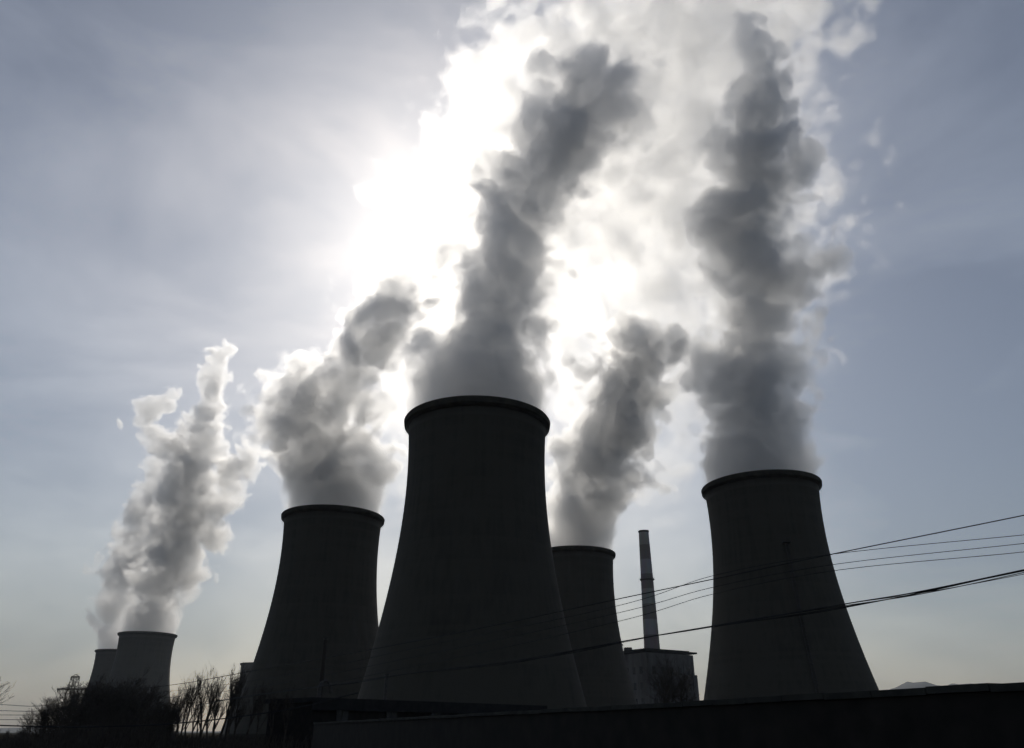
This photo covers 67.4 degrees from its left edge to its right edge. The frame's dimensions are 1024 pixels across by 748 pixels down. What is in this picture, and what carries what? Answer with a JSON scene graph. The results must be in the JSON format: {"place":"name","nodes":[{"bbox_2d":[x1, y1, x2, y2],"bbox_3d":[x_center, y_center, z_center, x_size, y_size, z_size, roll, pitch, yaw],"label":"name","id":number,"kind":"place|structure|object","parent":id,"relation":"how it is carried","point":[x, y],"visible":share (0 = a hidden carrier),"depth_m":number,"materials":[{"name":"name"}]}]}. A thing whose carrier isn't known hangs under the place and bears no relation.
{"place":"outdoors","nodes":[
{"label":"outdoors","id":0,"kind":"place"},
{"bbox_2d":[17,728,30,747],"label":"bare tree","id":1,"kind":"object","parent":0,"point":[25,732],"visible":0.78,"depth_m":94.16,"materials":[{"name":"grey plant"}]},
{"bbox_2d":[70,649,116,730],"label":"cooling tower","id":2,"kind":"structure","parent":0,"point":[103,662],"depth_m":930.25,"materials":[{"name":"concrete"}]},
{"bbox_2d":[97,631,177,732],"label":"cooling tower","id":3,"kind":"structure","parent":0,"point":[138,652],"depth_m":819.30,"materials":[{"name":"concrete"}]},
{"bbox_2d":[0,732,286,747],"bbox_3d":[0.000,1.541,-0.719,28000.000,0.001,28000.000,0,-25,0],"label":"ground","id":4,"kind":"structure","parent":0,"point":[187,733],"depth_m":329.26,"materials":[{"name":"soil"}]},
{"bbox_2d":[0,676,11,702],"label":"bare tree","id":5,"kind":"object","parent":4,"relation":"on","point":[5,690],"visible":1,"depth_m":42.05,"materials":[{"name":"grey plant"}]},
{"bbox_2d":[16,728,25,739],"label":"bare tree","id":6,"kind":"object","parent":4,"relation":"on","point":[22,730],"visible":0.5,"depth_m":95.95,"materials":[{"name":"grey plant"}]},
{"bbox_2d":[15,708,46,747],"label":"bare tree","id":7,"kind":"object","parent":4,"relation":"on","point":[29,722],"visible":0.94,"depth_m":89.29,"materials":[{"name":"grey plant"}]},
{"bbox_2d":[33,706,57,738],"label":"bare tree","id":8,"kind":"object","parent":4,"relation":"on","point":[44,724],"visible":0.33,"depth_m":104.35,"materials":[{"name":"grey plant"}]},
{"bbox_2d":[32,701,63,731],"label":"bare tree","id":9,"kind":"object","parent":4,"relation":"on","point":[46,715],"visible":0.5,"depth_m":102.15,"materials":[{"name":"grey plant"}]},
{"bbox_2d":[35,689,61,745],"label":"bare tree","id":10,"kind":"object","parent":4,"relation":"on","point":[59,698],"visible":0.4,"depth_m":105.66,"materials":[{"name":"grey plant"}]},
{"bbox_2d":[47,693,76,743],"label":"bare tree","id":11,"kind":"object","parent":4,"relation":"on","point":[55,709],"visible":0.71,"depth_m":97.01,"materials":[{"name":"grey plant"}]},
{"bbox_2d":[56,701,83,747],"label":"bare tree","id":12,"kind":"object","parent":4,"relation":"on","point":[71,714],"visible":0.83,"depth_m":93.43,"materials":[{"name":"grey plant"}]},
{"bbox_2d":[45,682,95,743],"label":"bare tree","id":13,"kind":"object","parent":4,"relation":"on","point":[65,695],"visible":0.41,"depth_m":108.67,"materials":[{"name":"grey plant"}]},
{"bbox_2d":[57,674,86,707],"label":"lattice pylon","id":14,"kind":"object","parent":4,"relation":"on","point":[74,677],"visible":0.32,"depth_m":209.56,"materials":[{"name":"metal"}]},
{"bbox_2d":[56,702,100,746],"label":"bare tree","id":15,"kind":"object","parent":4,"relation":"on","point":[83,714],"visible":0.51,"depth_m":100.00,"materials":[{"name":"grey plant"}]},
{"bbox_2d":[62,675,97,742],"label":"bare tree","id":16,"kind":"object","parent":4,"relation":"on","point":[75,687],"visible":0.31,"depth_m":119.42,"materials":[{"name":"grey plant"}]},
{"bbox_2d":[64,690,104,746],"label":"bare tree","id":17,"kind":"object","parent":4,"relation":"on","point":[86,704],"visible":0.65,"depth_m":100.73,"materials":[{"name":"grey plant"}]},
{"bbox_2d":[70,676,125,745],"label":"bare tree","id":18,"kind":"object","parent":4,"relation":"on","point":[101,700],"visible":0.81,"depth_m":105.56,"materials":[{"name":"grey plant"}]},
{"bbox_2d":[80,681,115,738],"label":"bare tree","id":19,"kind":"object","parent":4,"relation":"on","point":[96,701],"visible":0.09,"depth_m":124.59,"materials":[{"name":"grey plant"}]},
{"bbox_2d":[89,679,132,742],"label":"bare tree","id":20,"kind":"object","parent":4,"relation":"on","point":[115,703],"visible":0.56,"depth_m":110.52,"materials":[{"name":"grey plant"}]},
{"bbox_2d":[88,680,149,725],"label":"bare tree","id":21,"kind":"object","parent":4,"relation":"on","point":[116,691],"visible":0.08,"depth_m":130.77,"materials":[{"name":"grey plant"}]},
{"bbox_2d":[100,665,151,729],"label":"bare tree","id":22,"kind":"object","parent":4,"relation":"on","point":[134,686],"visible":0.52,"depth_m":117.92,"materials":[{"name":"grey plant"}]},
{"bbox_2d":[114,686,171,743],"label":"bare tree","id":23,"kind":"object","parent":4,"relation":"on","point":[139,700],"visible":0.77,"depth_m":106.64,"materials":[{"name":"grey plant"}]},
{"bbox_2d":[134,672,165,721],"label":"bare tree","id":24,"kind":"object","parent":4,"relation":"on","point":[149,694],"visible":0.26,"depth_m":133.10,"materials":[{"name":"grey plant"}]},
{"bbox_2d":[0,710,312,747],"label":"undergrowth","id":25,"kind":"object","parent":4,"relation":"on","point":[101,736],"visible":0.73,"depth_m":88.69,"materials":[{"name":"grey plant"}]},
{"bbox_2d":[146,695,177,747],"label":"bare tree","id":26,"kind":"object","parent":4,"relation":"on","point":[159,714],"visible":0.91,"depth_m":87.73,"materials":[{"name":"grey plant"}]},
{"bbox_2d":[143,690,181,731],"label":"bare tree","id":27,"kind":"object","parent":4,"relation":"on","point":[152,707],"visible":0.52,"depth_m":95.39,"materials":[{"name":"grey plant"}]},
{"bbox_2d":[161,715,177,745],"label":"bare tree","id":28,"kind":"object","parent":4,"relation":"on","point":[168,729],"visible":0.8,"depth_m":86.51,"materials":[{"name":"grey plant"}]},
{"bbox_2d":[160,695,190,746],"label":"bare tree","id":29,"kind":"object","parent":4,"relation":"on","point":[177,720],"visible":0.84,"depth_m":88.27,"materials":[{"name":"grey plant"}]},
{"bbox_2d":[166,688,185,747],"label":"bare tree","id":30,"kind":"object","parent":4,"relation":"on","point":[175,711],"visible":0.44,"depth_m":91.75,"materials":[{"name":"grey plant"}]},
{"bbox_2d":[169,684,189,743],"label":"bare tree","id":31,"kind":"object","parent":4,"relation":"on","point":[181,710],"visible":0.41,"depth_m":100.05,"materials":[{"name":"grey plant"}]},
{"bbox_2d":[177,675,206,747],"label":"bare tree","id":32,"kind":"object","parent":4,"relation":"on","point":[185,709],"visible":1,"depth_m":87.75,"materials":[{"name":"grey plant"}]},
{"bbox_2d":[183,680,204,747],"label":"bare tree","id":33,"kind":"object","parent":4,"relation":"on","point":[192,704],"visible":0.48,"depth_m":95.58,"materials":[{"name":"grey plant"}]},
{"bbox_2d":[190,683,206,742],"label":"bare tree","id":34,"kind":"object","parent":4,"relation":"on","point":[193,726],"visible":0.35,"depth_m":102.23,"materials":[{"name":"grey plant"}]},
{"bbox_2d":[183,662,217,746],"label":"bare tree","id":35,"kind":"object","parent":4,"relation":"on","point":[201,702],"visible":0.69,"depth_m":98.47,"materials":[{"name":"grey plant"}]},
{"bbox_2d":[196,699,208,735],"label":"bare tree","id":36,"kind":"object","parent":4,"relation":"on","point":[202,716],"visible":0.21,"depth_m":117.82,"materials":[{"name":"grey plant"}]},
{"bbox_2d":[198,680,226,745],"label":"bare tree","id":37,"kind":"object","parent":4,"relation":"on","point":[211,709],"visible":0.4,"depth_m":90.93,"materials":[{"name":"grey plant"}]},
{"bbox_2d":[203,674,229,747],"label":"bare tree","id":38,"kind":"object","parent":4,"relation":"on","point":[212,697],"visible":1,"depth_m":87.77,"materials":[{"name":"grey plant"}]},
{"bbox_2d":[212,698,225,734],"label":"bare tree","id":39,"kind":"object","parent":4,"relation":"on","point":[217,716],"visible":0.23,"depth_m":117.35,"materials":[{"name":"grey plant"}]},
{"bbox_2d":[212,674,229,745],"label":"bare tree","id":40,"kind":"object","parent":4,"relation":"on","point":[222,711],"visible":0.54,"depth_m":105.28,"materials":[{"name":"grey plant"}]},
{"bbox_2d":[215,663,248,747],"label":"bare tree","id":41,"kind":"object","parent":4,"relation":"on","point":[228,710],"visible":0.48,"depth_m":94.05,"materials":[{"name":"grey plant"}]},
{"bbox_2d":[221,669,245,746],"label":"bare tree","id":42,"kind":"object","parent":4,"relation":"on","point":[225,734],"visible":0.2,"depth_m":101.47,"materials":[{"name":"grey plant"}]},
{"bbox_2d":[225,670,251,747],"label":"bare tree","id":43,"kind":"object","parent":4,"relation":"on","point":[233,701],"visible":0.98,"depth_m":90.61,"materials":[{"name":"grey plant"}]},
{"bbox_2d":[231,676,248,746],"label":"bare tree","id":44,"kind":"object","parent":4,"relation":"on","point":[240,713],"visible":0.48,"depth_m":96.97,"materials":[{"name":"grey plant"}]},
{"bbox_2d":[241,682,267,747],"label":"bare tree","id":45,"kind":"object","parent":4,"relation":"on","point":[254,710],"visible":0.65,"depth_m":93.94,"materials":[{"name":"grey plant"}]},
{"bbox_2d":[319,638,327,697],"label":"wooden pole","id":46,"kind":"object","parent":4,"relation":"on","point":[322,669],"visible":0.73,"depth_m":99.35,"materials":[{"name":"brown wood"}]},
{"bbox_2d":[264,674,546,747],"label":"brick shed","id":47,"kind":"structure","parent":4,"relation":"on","point":[303,720],"depth_m":97.06,"materials":[{"name":"brick"}]},
{"bbox_2d":[336,711,348,720],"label":"window","id":48,"kind":"structure","parent":47,"relation":"in","point":[340,715],"depth_m":95.45,"materials":[{"name":"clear glass"}]},
{"bbox_2d":[386,712,396,717],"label":"window","id":49,"kind":"structure","parent":47,"relation":"in","point":[388,714],"depth_m":100.96,"materials":[{"name":"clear glass"}]},
{"bbox_2d":[638,530,659,648],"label":"chimney","id":50,"kind":"object","parent":4,"relation":"on","point":[650,622],"visible":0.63,"depth_m":618.84,"materials":[{"name":"paint"}]},
{"bbox_2d":[635,656,691,702],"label":"bare tree","id":51,"kind":"object","parent":4,"relation":"on","point":[665,678],"visible":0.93,"depth_m":173.82,"materials":[{"name":"grey plant"}]},
{"bbox_2d":[649,658,697,702],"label":"bare tree","id":52,"kind":"object","parent":4,"relation":"on","point":[682,687],"visible":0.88,"depth_m":170.74,"materials":[{"name":"grey plant"}]},
{"bbox_2d":[0,692,357,727],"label":"overhead cable","id":53,"kind":"object","parent":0,"point":[176,723],"visible":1,"depth_m":83.69,"materials":[{"name":"black metal"}]},
{"bbox_2d":[223,662,252,732],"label":"cooling tower","id":54,"kind":"structure","parent":0,"point":[249,665],"depth_m":1069.29,"materials":[{"name":"concrete"}]},
{"bbox_2d":[222,504,384,736],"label":"cooling tower","id":55,"kind":"structure","parent":0,"point":[326,584],"depth_m":314.51,"materials":[{"name":"concrete"}]},
{"bbox_2d":[357,395,586,708],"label":"cooling tower","id":56,"kind":"structure","parent":0,"point":[474,549],"depth_m":204.15,"materials":[{"name":"concrete"}]},
{"bbox_2d":[0,681,960,731],"bbox_3d":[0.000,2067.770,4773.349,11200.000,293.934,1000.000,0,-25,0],"label":"hills","id":57,"kind":"structure","parent":0,"point":[906,685],"depth_m":4734.47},
{"bbox_2d":[0,0,1023,730],"label":"sky","id":58,"kind":"structure","parent":0,"point":[241,241],"materials":[{"name":"grey"}]},
{"bbox_2d":[85,543,1023,705],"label":"power line","id":59,"kind":"object","parent":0,"point":[654,603],"visible":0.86,"depth_m":70.87,"materials":[{"name":"black metal"}]},
{"bbox_2d":[96,515,1023,693],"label":"power line","id":60,"kind":"object","parent":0,"point":[635,595],"visible":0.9,"depth_m":72.66,"materials":[{"name":"black metal"}]},
{"bbox_2d":[148,535,1020,693],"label":"power line","id":61,"kind":"object","parent":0,"point":[641,599],"visible":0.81,"depth_m":72.36,"materials":[{"name":"black metal"}]},
{"bbox_2d":[551,545,636,706],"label":"cooling tower","id":62,"kind":"structure","parent":0,"point":[584,575],"depth_m":387.93,"materials":[{"name":"concrete"}]},
{"bbox_2d":[189,552,1021,703],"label":"power line","id":63,"kind":"object","parent":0,"point":[671,606],"visible":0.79,"depth_m":69.40,"materials":[{"name":"black metal"}]},
{"bbox_2d":[196,569,1023,705],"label":"cable bundle","id":64,"kind":"object","parent":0,"point":[769,618],"visible":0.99,"depth_m":33.24,"materials":[{"name":"black metal"}]},
{"bbox_2d":[622,644,699,703],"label":"boiler house","id":65,"kind":"structure","parent":0,"point":[644,658],"depth_m":473.55,"materials":[{"name":"concrete"}]},
{"bbox_2d":[312,682,1023,747],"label":"boundary wall","id":66,"kind":"structure","parent":0,"point":[984,715],"depth_m":17.11,"materials":[{"name":"concrete"}]},
{"bbox_2d":[701,469,878,699],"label":"cooling tower","id":67,"kind":"structure","parent":0,"point":[757,518],"depth_m":270.10,"materials":[{"name":"concrete"}]}
]}

